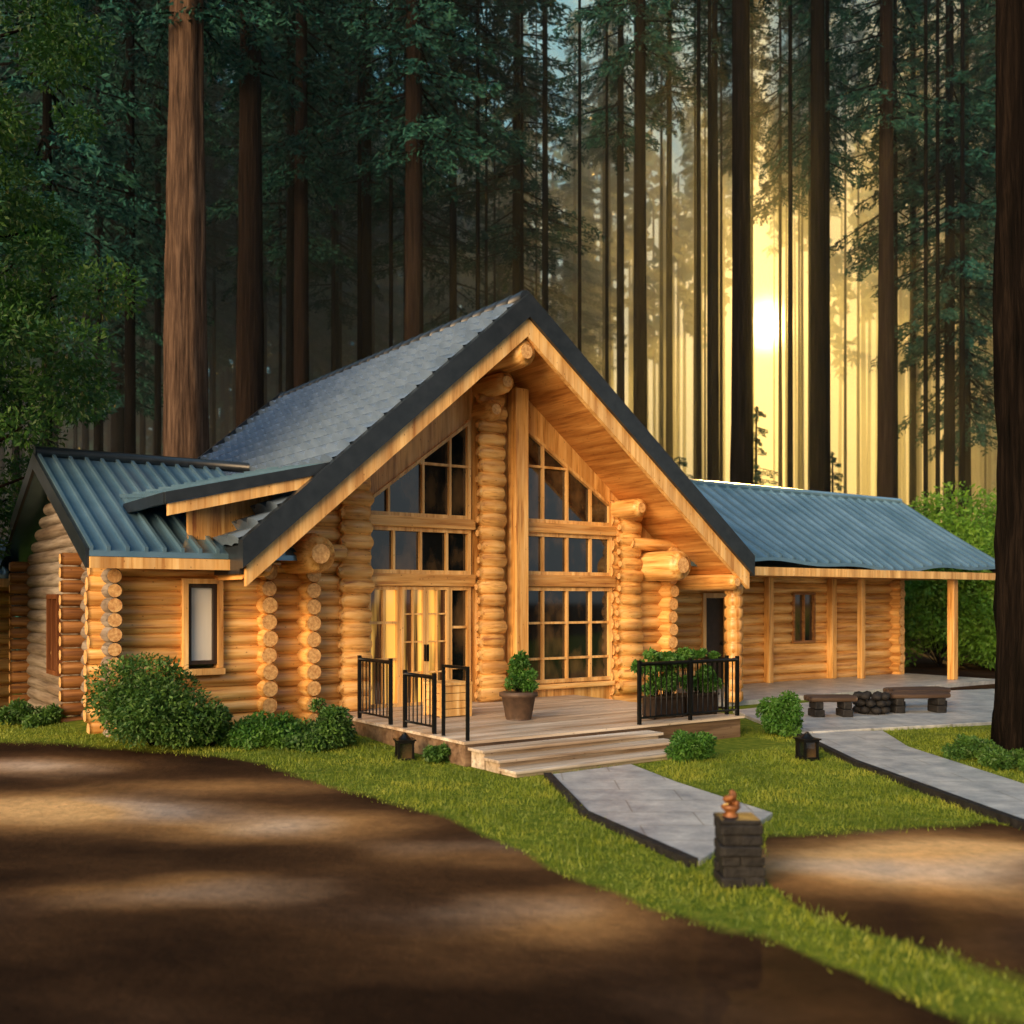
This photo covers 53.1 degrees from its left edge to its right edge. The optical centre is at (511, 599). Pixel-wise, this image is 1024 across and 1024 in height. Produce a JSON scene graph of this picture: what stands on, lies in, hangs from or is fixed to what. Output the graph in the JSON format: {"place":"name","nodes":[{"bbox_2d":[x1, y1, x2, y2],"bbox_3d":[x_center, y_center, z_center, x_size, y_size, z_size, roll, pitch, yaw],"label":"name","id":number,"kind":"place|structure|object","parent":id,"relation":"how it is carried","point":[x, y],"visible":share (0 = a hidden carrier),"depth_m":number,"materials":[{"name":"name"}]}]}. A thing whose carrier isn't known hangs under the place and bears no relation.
{"place":"outdoors","nodes":[
{"label":"outdoors","id":0,"kind":"place"},
{"bbox_2d":[6,0,992,521],"label":"sky","id":1,"kind":"structure","parent":0,"point":[763,267],"materials":[{"name":"yellow"}]},
{"bbox_2d":[0,633,1023,1023],"bbox_3d":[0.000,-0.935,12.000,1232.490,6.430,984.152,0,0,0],"label":"ground","id":2,"kind":"structure","parent":0,"point":[146,885],"depth_m":7.52,"materials":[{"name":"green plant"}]},
{"bbox_2d":[0,698,66,728],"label":"shrub","id":3,"kind":"object","parent":2,"relation":"on","point":[21,712],"visible":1,"depth_m":15.75,"materials":[{"name":"green plant"}]},
{"bbox_2d":[0,0,149,566],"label":"broadleaf tree","id":4,"kind":"object","parent":2,"relation":"on","point":[23,227],"visible":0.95,"depth_m":17.52,"materials":[{"name":"green plant"}]},
{"bbox_2d":[0,0,165,446],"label":"conifer tree","id":5,"kind":"object","parent":2,"relation":"on","point":[83,153],"visible":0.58,"depth_m":34.88,"materials":[{"name":"green plant"}]},
{"bbox_2d":[7,0,167,450],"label":"conifer tree","id":6,"kind":"object","parent":2,"relation":"on","point":[119,228],"visible":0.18,"depth_m":46.12,"materials":[{"name":"green plant"}]},
{"bbox_2d":[52,0,213,453],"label":"conifer tree","id":7,"kind":"object","parent":2,"relation":"on","point":[130,144],"visible":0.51,"depth_m":39.82,"materials":[{"name":"green plant"}]},
{"bbox_2d":[52,0,214,452],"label":"conifer tree","id":8,"kind":"object","parent":2,"relation":"on","point":[117,426],"visible":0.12,"depth_m":51.80,"materials":[{"name":"green plant"}]},
{"bbox_2d":[80,652,221,749],"bbox_3d":[-5.083,1.401,14.450,1.793,1.373,1.647,0,0,-33],"label":"shrub","id":9,"kind":"object","parent":2,"relation":"on","point":[143,706],"visible":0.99,"depth_m":14.17,"materials":[{"name":"green plant"}]},
{"bbox_2d":[76,0,238,455],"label":"conifer tree","id":10,"kind":"object","parent":2,"relation":"on","point":[158,152],"visible":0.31,"depth_m":48.89,"materials":[{"name":"green plant"}]},
{"bbox_2d":[148,0,235,302],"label":"conifer tree","id":11,"kind":"object","parent":2,"relation":"on","point":[210,249],"visible":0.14,"depth_m":71.35,"materials":[{"name":"green plant"}]},
{"bbox_2d":[73,0,324,458],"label":"conifer tree","id":12,"kind":"object","parent":2,"relation":"on","point":[185,406],"visible":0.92,"depth_m":33.58,"materials":[{"name":"brown plant"}]},
{"bbox_2d":[173,701,233,748],"bbox_3d":[-4.415,1.764,14.615,0.914,0.707,0.796,0,0,0],"label":"shrub","id":13,"kind":"object","parent":2,"relation":"on","point":[216,731],"visible":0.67,"depth_m":14.45,"materials":[{"name":"green plant"}]},
{"bbox_2d":[166,1,283,427],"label":"conifer tree","id":14,"kind":"object","parent":2,"relation":"on","point":[214,96],"visible":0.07,"depth_m":61.48,"materials":[{"name":"green plant"}]},
{"bbox_2d":[205,1,318,302],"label":"conifer tree","id":15,"kind":"object","parent":2,"relation":"on","point":[268,280],"visible":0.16,"depth_m":58.53,"materials":[{"name":"green plant"}]},
{"bbox_2d":[224,710,302,749],"bbox_3d":[-3.611,1.860,14.887,1.208,0.571,0.840,0,0,-24],"label":"shrub","id":16,"kind":"object","parent":2,"relation":"on","point":[261,729],"visible":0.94,"depth_m":14.65,"materials":[{"name":"green plant"}]},
{"bbox_2d":[207,114,321,404],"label":"conifer tree","id":17,"kind":"object","parent":2,"relation":"on","point":[265,304],"visible":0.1,"depth_m":82.62,"materials":[{"name":"green plant"}]},
{"bbox_2d":[203,0,328,426],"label":"conifer tree","id":18,"kind":"object","parent":2,"relation":"on","point":[250,358],"visible":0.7,"depth_m":37.62,"materials":[{"name":"brown plant"}]},
{"bbox_2d":[204,1,379,282],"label":"conifer tree","id":19,"kind":"object","parent":2,"relation":"on","point":[268,232],"visible":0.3,"depth_m":50.38,"materials":[{"name":"green plant"}]},
{"bbox_2d":[204,0,382,390],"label":"conifer tree","id":20,"kind":"object","parent":2,"relation":"on","point":[291,37],"visible":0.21,"depth_m":46.32,"materials":[{"name":"green plant"}]},
{"bbox_2d":[212,0,390,387],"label":"conifer tree","id":21,"kind":"object","parent":2,"relation":"on","point":[301,170],"visible":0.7,"depth_m":41.87,"materials":[{"name":"green plant"}]},
{"bbox_2d":[296,697,359,749],"bbox_3d":[-2.779,1.811,15.083,1.013,0.760,0.946,0,0,0],"label":"shrub","id":22,"kind":"object","parent":2,"relation":"on","point":[333,723],"visible":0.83,"depth_m":14.95,"materials":[{"name":"green plant"}]},
{"bbox_2d":[272,5,398,369],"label":"conifer tree","id":23,"kind":"object","parent":2,"relation":"on","point":[338,302],"visible":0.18,"depth_m":65.03,"materials":[{"name":"green plant"}]},
{"bbox_2d":[278,0,403,371],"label":"conifer tree","id":24,"kind":"object","parent":2,"relation":"on","point":[381,70],"visible":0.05,"depth_m":58.69,"materials":[{"name":"green plant"}]},
{"bbox_2d":[357,0,361,360],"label":"conifer tree","id":25,"kind":"object","parent":2,"relation":"on","point":[359,265],"visible":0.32,"depth_m":43.01,"materials":[{"name":"brown plant"}]},
{"bbox_2d":[320,124,402,362],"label":"conifer tree","id":26,"kind":"object","parent":2,"relation":"on","point":[350,336],"visible":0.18,"depth_m":97.90,"materials":[{"name":"green plant"}]},
{"bbox_2d":[308,0,434,358],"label":"conifer tree","id":27,"kind":"object","parent":2,"relation":"on","point":[369,189],"visible":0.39,"depth_m":45.81,"materials":[{"name":"green plant"}]},
{"bbox_2d":[296,0,526,340],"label":"conifer tree","id":28,"kind":"object","parent":2,"relation":"on","point":[415,152],"visible":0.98,"depth_m":39.73,"materials":[{"name":"green plant"}]},
{"bbox_2d":[341,1,499,299],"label":"conifer tree","id":29,"kind":"object","parent":2,"relation":"on","point":[440,231],"visible":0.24,"depth_m":55.79,"materials":[{"name":"green plant"}]},
{"bbox_2d":[396,3,506,332],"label":"conifer tree","id":30,"kind":"object","parent":2,"relation":"on","point":[432,325],"visible":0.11,"depth_m":65.41,"materials":[{"name":"green plant"}]},
{"bbox_2d":[373,0,536,321],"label":"conifer tree","id":31,"kind":"object","parent":2,"relation":"on","point":[453,270],"visible":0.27,"depth_m":49.83,"materials":[{"name":"green plant"}]},
{"bbox_2d":[383,0,572,310],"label":"conifer tree","id":32,"kind":"object","parent":2,"relation":"on","point":[503,9],"visible":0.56,"depth_m":47.20,"materials":[{"name":"green plant"}]},
{"bbox_2d":[0,290,995,777],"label":"log house","id":33,"kind":"structure","parent":2,"relation":"on","point":[478,498],"depth_m":18.76,"materials":[{"name":"brown wood"}]},
{"bbox_2d":[46,594,62,675],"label":"window","id":34,"kind":"structure","parent":33,"relation":"in","point":[52,600],"depth_m":17.82,"materials":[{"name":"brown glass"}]},
{"bbox_2d":[181,578,224,674],"bbox_3d":[-4.814,0.415,15.918,0.660,1.490,0.210,0,0,-35],"label":"window","id":35,"kind":"structure","parent":33,"relation":"in","point":[202,599],"depth_m":15.97,"materials":[{"name":"beige glass"}]},
{"bbox_2d":[368,586,400,708],"bbox_3d":[-2.279,0.825,18.041,0.660,2.150,0.113,0,0,-35],"label":"window","id":36,"kind":"structure","parent":33,"relation":"in","point":[385,601],"depth_m":18.11,"materials":[{"name":"yellow glass"}]},
{"bbox_2d":[401,586,425,705],"bbox_3d":[-1.776,0.825,18.345,0.492,2.130,0.160,0,0,-35],"label":"door","id":37,"kind":"structure","parent":33,"relation":"in","point":[413,599],"depth_m":18.36,"materials":[{"name":"brown wood"}]},
{"bbox_2d":[369,420,470,519],"bbox_3d":[-1.673,-2.423,18.465,2.140,1.865,0.114,0,0,-35],"label":"window","id":38,"kind":"structure","parent":33,"relation":"in","point":[438,484],"depth_m":18.69,"materials":[{"name":"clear glass"}]},
{"bbox_2d":[369,526,470,574],"bbox_3d":[-1.673,-0.885,18.465,2.140,0.830,0.114,0,0,-35],"label":"window","id":39,"kind":"structure","parent":33,"relation":"in","point":[406,550],"depth_m":18.47,"materials":[{"name":"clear glass"}]},
{"bbox_2d":[426,587,448,680],"bbox_3d":[-1.367,0.825,18.629,0.492,2.130,0.160,0,0,-35],"label":"door","id":40,"kind":"structure","parent":33,"relation":"in","point":[437,598],"depth_m":18.64,"materials":[{"name":"brown wood"}]},
{"bbox_2d":[423,680,472,717],"bbox_3d":[-1.059,1.620,16.832,0.600,0.560,0.600,0,0,-35],"label":"wooden crate","id":41,"kind":"object","parent":33,"relation":"on","point":[455,697],"visible":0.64,"depth_m":16.64,"materials":[{"name":"brown wood"}]},
{"bbox_2d":[446,586,470,681],"bbox_3d":[-0.990,0.825,18.948,0.480,2.150,0.113,0,0,-35],"label":"window","id":42,"kind":"structure","parent":33,"relation":"in","point":[459,596],"depth_m":18.99,"materials":[{"name":"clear glass"}]},
{"bbox_2d":[499,649,539,720],"bbox_3d":[0.125,1.343,16.304,0.655,1.114,0.620,0,0,0],"label":"potted plant","id":43,"kind":"object","parent":33,"relation":"on","point":[518,699],"visible":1,"depth_m":16.16,"materials":[{"name":"green plant"}]},
{"bbox_2d":[529,430,611,525],"bbox_3d":[1.107,-2.445,20.416,2.240,1.870,0.113,0,0,-35],"label":"window","id":44,"kind":"structure","parent":33,"relation":"in","point":[557,494],"depth_m":20.31,"materials":[{"name":"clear glass"}]},
{"bbox_2d":[529,532,611,575],"bbox_3d":[1.107,-0.900,20.416,2.240,0.820,0.113,0,0,-35],"label":"window","id":45,"kind":"structure","parent":33,"relation":"in","point":[549,553],"depth_m":20.45,"materials":[{"name":"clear glass"}]},
{"bbox_2d":[529,587,611,683],"bbox_3d":[1.107,0.690,20.416,2.240,1.880,0.113,0,0,-35],"label":"window","id":46,"kind":"structure","parent":33,"relation":"in","point":[570,628],"depth_m":20.48,"materials":[{"name":"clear glass"}]},
{"bbox_2d":[629,647,685,719],"bbox_3d":[2.402,1.317,16.537,1.030,1.166,0.642,0,0,-35],"label":"planter box","id":47,"kind":"object","parent":33,"relation":"on","point":[651,655],"visible":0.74,"depth_m":16.37,"materials":[{"name":"green plant"}]},
{"bbox_2d":[673,646,724,715],"bbox_3d":[3.081,1.328,16.973,1.011,1.144,0.483,0,0,-35],"label":"planter box","id":48,"kind":"object","parent":33,"relation":"on","point":[687,653],"visible":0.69,"depth_m":16.88,"materials":[{"name":"green plant"}]},
{"bbox_2d":[700,593,725,684],"bbox_3d":[5.058,0.990,25.706,1.000,2.320,0.280,0,0,-35],"label":"door","id":49,"kind":"structure","parent":33,"relation":"in","point":[713,618],"depth_m":25.76,"materials":[{"name":"black metal"}]},
{"bbox_2d":[790,592,815,642],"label":"window","id":50,"kind":"structure","parent":33,"relation":"in","point":[803,613],"depth_m":27.56,"materials":[{"name":"clear glass"}]},
{"bbox_2d":[5,91,997,527],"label":"distant forest","id":51,"kind":"object","parent":2,"relation":"on","point":[683,271],"visible":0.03,"depth_m":134.86,"materials":[{"name":"yellow plant"}]},
{"bbox_2d":[0,720,1023,1023],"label":"grass","id":52,"kind":"structure","parent":2,"relation":"on","point":[762,792],"depth_m":11.45,"materials":[{"name":"green plant"}]},
{"bbox_2d":[436,0,604,294],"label":"conifer tree","id":53,"kind":"object","parent":2,"relation":"on","point":[513,184],"visible":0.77,"depth_m":51.72,"materials":[{"name":"green plant"}]},
{"bbox_2d":[467,2,575,318],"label":"conifer tree","id":54,"kind":"object","parent":2,"relation":"on","point":[561,296],"visible":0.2,"depth_m":71.22,"materials":[{"name":"green plant"}]},
{"bbox_2d":[542,0,547,312],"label":"conifer tree","id":55,"kind":"object","parent":2,"relation":"on","point":[544,169],"visible":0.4,"depth_m":49.86,"materials":[{"name":"brown plant"}]},
{"bbox_2d":[555,115,601,374],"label":"conifer tree","id":56,"kind":"object","parent":2,"relation":"on","point":[583,211],"visible":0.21,"depth_m":113.33,"materials":[{"name":"green plant"}]},
{"bbox_2d":[578,0,580,351],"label":"conifer tree","id":57,"kind":"object","parent":2,"relation":"on","point":[579,182],"visible":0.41,"depth_m":42.51,"materials":[{"name":"brown plant"}]},
{"bbox_2d":[548,10,624,371],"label":"conifer tree","id":58,"kind":"object","parent":2,"relation":"on","point":[572,289],"visible":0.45,"depth_m":95.16,"materials":[{"name":"green plant"}]},
{"bbox_2d":[571,0,633,379],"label":"conifer tree","id":59,"kind":"object","parent":2,"relation":"on","point":[603,258],"visible":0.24,"depth_m":79.86,"materials":[{"name":"green plant"}]},
{"bbox_2d":[575,0,633,169],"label":"conifer tree","id":60,"kind":"object","parent":2,"relation":"on","point":[597,159],"visible":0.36,"depth_m":68.34,"materials":[{"name":"green plant"}]},
{"bbox_2d":[605,1,608,383],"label":"conifer tree","id":61,"kind":"object","parent":2,"relation":"on","point":[606,242],"visible":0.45,"depth_m":45.21,"materials":[{"name":"brown plant"}]},
{"bbox_2d":[544,772,697,867],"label":"kerb","id":62,"kind":"structure","parent":2,"relation":"on","point":[669,852],"depth_m":9.69,"materials":[{"name":"stone"}]},
{"bbox_2d":[551,0,695,428],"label":"conifer tree","id":63,"kind":"object","parent":2,"relation":"on","point":[643,59],"visible":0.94,"depth_m":41.79,"materials":[{"name":"green plant"}]},
{"bbox_2d":[557,0,690,402],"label":"conifer tree","id":64,"kind":"object","parent":2,"relation":"on","point":[621,136],"visible":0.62,"depth_m":47.89,"materials":[{"name":"green plant"}]},
{"bbox_2d":[624,3,692,448],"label":"conifer tree","id":65,"kind":"object","parent":2,"relation":"on","point":[661,419],"visible":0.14,"depth_m":69.65,"materials":[{"name":"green plant"}]},
{"bbox_2d":[598,0,730,458],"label":"conifer tree","id":66,"kind":"object","parent":2,"relation":"on","point":[658,95],"visible":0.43,"depth_m":51.89,"materials":[{"name":"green plant"}]},
{"bbox_2d":[663,729,717,762],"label":"shrub","id":67,"kind":"object","parent":2,"relation":"on","point":[686,746],"visible":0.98,"depth_m":14.21,"materials":[{"name":"green plant"}]},
{"bbox_2d":[696,0,701,479],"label":"conifer tree","id":68,"kind":"object","parent":2,"relation":"on","point":[698,297],"visible":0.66,"depth_m":46.08,"materials":[{"name":"brown plant"}]},
{"bbox_2d":[707,0,711,480],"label":"conifer tree","id":69,"kind":"object","parent":2,"relation":"on","point":[709,345],"visible":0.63,"depth_m":45.76,"materials":[{"name":"brown plant"}]},
{"bbox_2d":[720,0,722,481],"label":"conifer tree","id":70,"kind":"object","parent":2,"relation":"on","point":[721,360],"visible":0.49,"depth_m":59.08,"materials":[{"name":"brown plant"}]},
{"bbox_2d":[661,0,785,481],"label":"conifer tree","id":71,"kind":"object","parent":2,"relation":"on","point":[715,51],"visible":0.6,"depth_m":49.83,"materials":[{"name":"green plant"}]},
{"bbox_2d":[713,813,764,887],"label":"stone pillar","id":72,"kind":"structure","parent":2,"relation":"on","point":[738,860],"depth_m":8.00,"materials":[{"name":"grey stone"}]},
{"bbox_2d":[701,0,777,180],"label":"conifer tree","id":73,"kind":"object","parent":2,"relation":"on","point":[728,162],"visible":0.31,"depth_m":63.98,"materials":[{"name":"green plant"}]},
{"bbox_2d":[706,0,791,484],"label":"conifer tree","id":74,"kind":"object","parent":2,"relation":"on","point":[741,458],"visible":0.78,"depth_m":37.75,"materials":[{"name":"brown plant"}]},
{"bbox_2d":[755,690,804,736],"bbox_3d":[4.469,1.880,16.990,0.800,0.794,0.814,0,0,0],"label":"shrub","id":75,"kind":"object","parent":2,"relation":"on","point":[781,715],"visible":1,"depth_m":16.88,"materials":[{"name":"green plant"}]},
{"bbox_2d":[718,0,846,486],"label":"conifer tree","id":76,"kind":"object","parent":2,"relation":"on","point":[766,188],"visible":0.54,"depth_m":57.94,"materials":[{"name":"green plant"}]},
{"bbox_2d":[787,4,792,487],"bbox_3d":[12.016,-26.048,44.755,2.849,56.796,2.475,0,0,-35],"label":"conifer tree","id":77,"kind":"object","parent":2,"relation":"on","point":[790,359],"visible":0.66,"depth_m":44.57,"materials":[{"name":"brown plant"}]},
{"bbox_2d":[767,8,831,488],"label":"conifer tree","id":78,"kind":"object","parent":2,"relation":"on","point":[802,386],"visible":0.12,"depth_m":82.89,"materials":[{"name":"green plant"}]},
{"bbox_2d":[760,0,878,211],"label":"conifer tree","id":79,"kind":"object","parent":2,"relation":"on","point":[804,21],"visible":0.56,"depth_m":46.82,"materials":[{"name":"green plant"}]},
{"bbox_2d":[778,0,874,491],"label":"conifer tree","id":80,"kind":"object","parent":2,"relation":"on","point":[819,477],"visible":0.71,"depth_m":39.79,"materials":[{"name":"brown plant"}]},
{"bbox_2d":[825,0,830,491],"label":"conifer tree","id":81,"kind":"object","parent":2,"relation":"on","point":[827,137],"visible":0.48,"depth_m":43.73,"materials":[{"name":"brown plant"}]},
{"bbox_2d":[829,0,868,493],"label":"conifer tree","id":82,"kind":"object","parent":2,"relation":"on","point":[845,32],"visible":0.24,"depth_m":70.03,"materials":[{"name":"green plant"}]},
{"bbox_2d":[838,13,876,494],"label":"conifer tree","id":83,"kind":"object","parent":2,"relation":"on","point":[858,383],"visible":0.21,"depth_m":94.80,"materials":[{"name":"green plant"}]},
{"bbox_2d":[733,689,994,733],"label":"terrace","id":84,"kind":"structure","parent":2,"relation":"on","point":[975,707],"depth_m":19.25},
{"bbox_2d":[885,691,950,712],"bbox_3d":[7.900,1.989,20.000,1.200,0.402,0.401,0,0,-6],"label":"bench","id":85,"kind":"object","parent":84,"relation":"on","point":[936,704],"visible":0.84,"depth_m":19.84,"materials":[{"name":"brown wood"}]},
{"bbox_2d":[830,0,945,280],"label":"conifer tree","id":86,"kind":"object","parent":2,"relation":"on","point":[875,173],"visible":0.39,"depth_m":49.84,"materials":[{"name":"green plant"}]},
{"bbox_2d":[825,0,959,497],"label":"conifer tree","id":87,"kind":"object","parent":2,"relation":"on","point":[882,96],"visible":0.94,"depth_m":43.81,"materials":[{"name":"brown plant"}]},
{"bbox_2d":[893,0,897,497],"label":"conifer tree","id":88,"kind":"object","parent":2,"relation":"on","point":[895,214],"visible":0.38,"depth_m":48.75,"materials":[{"name":"brown plant"}]},
{"bbox_2d":[796,732,1023,830],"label":"kerb","id":89,"kind":"structure","parent":2,"relation":"on","point":[996,814],"depth_m":11.72,"materials":[{"name":"stone"}]},
{"bbox_2d":[910,24,917,644],"bbox_3d":[19.927,-26.027,50.784,2.866,56.754,2.469,0,0,32],"label":"conifer tree","id":90,"kind":"object","parent":2,"relation":"on","point":[914,486],"visible":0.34,"depth_m":50.84,"materials":[{"name":"brown plant"}]},
{"bbox_2d":[844,0,995,527],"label":"conifer tree","id":91,"kind":"object","parent":2,"relation":"on","point":[980,272],"visible":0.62,"depth_m":47.80,"materials":[{"name":"green plant"}]},
{"bbox_2d":[922,0,929,652],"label":"conifer tree","id":92,"kind":"object","parent":2,"relation":"on","point":[925,407],"visible":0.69,"depth_m":43.34,"materials":[{"name":"brown plant"}]},
{"bbox_2d":[877,0,997,520],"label":"conifer tree","id":93,"kind":"object","parent":2,"relation":"on","point":[982,373],"visible":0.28,"depth_m":51.73,"materials":[{"name":"green plant"}]},
{"bbox_2d":[935,0,939,651],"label":"conifer tree","id":94,"kind":"object","parent":2,"relation":"on","point":[937,428],"visible":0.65,"depth_m":44.06,"materials":[{"name":"brown plant"}]},
{"bbox_2d":[904,480,994,667],"bbox_3d":[14.243,-0.871,34.089,4.802,6.297,4.465,0,0,0],"label":"shrub","id":95,"kind":"object","parent":2,"relation":"on","point":[922,608],"visible":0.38,"depth_m":33.46,"materials":[{"name":"green plant"}]},
{"bbox_2d":[920,0,995,251],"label":"conifer tree","id":96,"kind":"object","parent":2,"relation":"on","point":[987,106],"visible":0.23,"depth_m":48.78,"materials":[{"name":"green plant"}]},
{"bbox_2d":[959,0,965,520],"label":"conifer tree","id":97,"kind":"object","parent":2,"relation":"on","point":[962,258],"visible":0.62,"depth_m":45.63,"materials":[{"name":"brown plant"}]},
{"bbox_2d":[942,557,995,669],"bbox_3d":[16.086,0.353,33.010,4.281,3.851,3.846,0,0,0],"label":"shrub","id":98,"kind":"object","parent":2,"relation":"on","point":[984,640],"visible":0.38,"depth_m":32.54,"materials":[{"name":"green plant"}]},
{"bbox_2d":[941,733,1007,760],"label":"shrub","id":99,"kind":"object","parent":2,"relation":"on","point":[964,747],"visible":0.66,"depth_m":14.33,"materials":[{"name":"green plant"}]},
{"bbox_2d":[975,745,1023,773],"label":"shrub","id":100,"kind":"object","parent":2,"relation":"on","point":[993,758],"visible":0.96,"depth_m":13.49,"materials":[{"name":"green plant"}]},
{"bbox_2d":[991,0,1023,753],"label":"redwood tree","id":101,"kind":"object","parent":2,"relation":"on","point":[1007,727],"visible":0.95,"depth_m":14.87,"materials":[{"name":"black plant"}]},
{"bbox_2d":[553,764,772,866],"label":"path","id":102,"kind":"structure","parent":0,"point":[672,813],"depth_m":11.02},
{"bbox_2d":[803,730,1023,818],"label":"path","id":103,"kind":"structure","parent":0,"point":[883,750],"depth_m":13.38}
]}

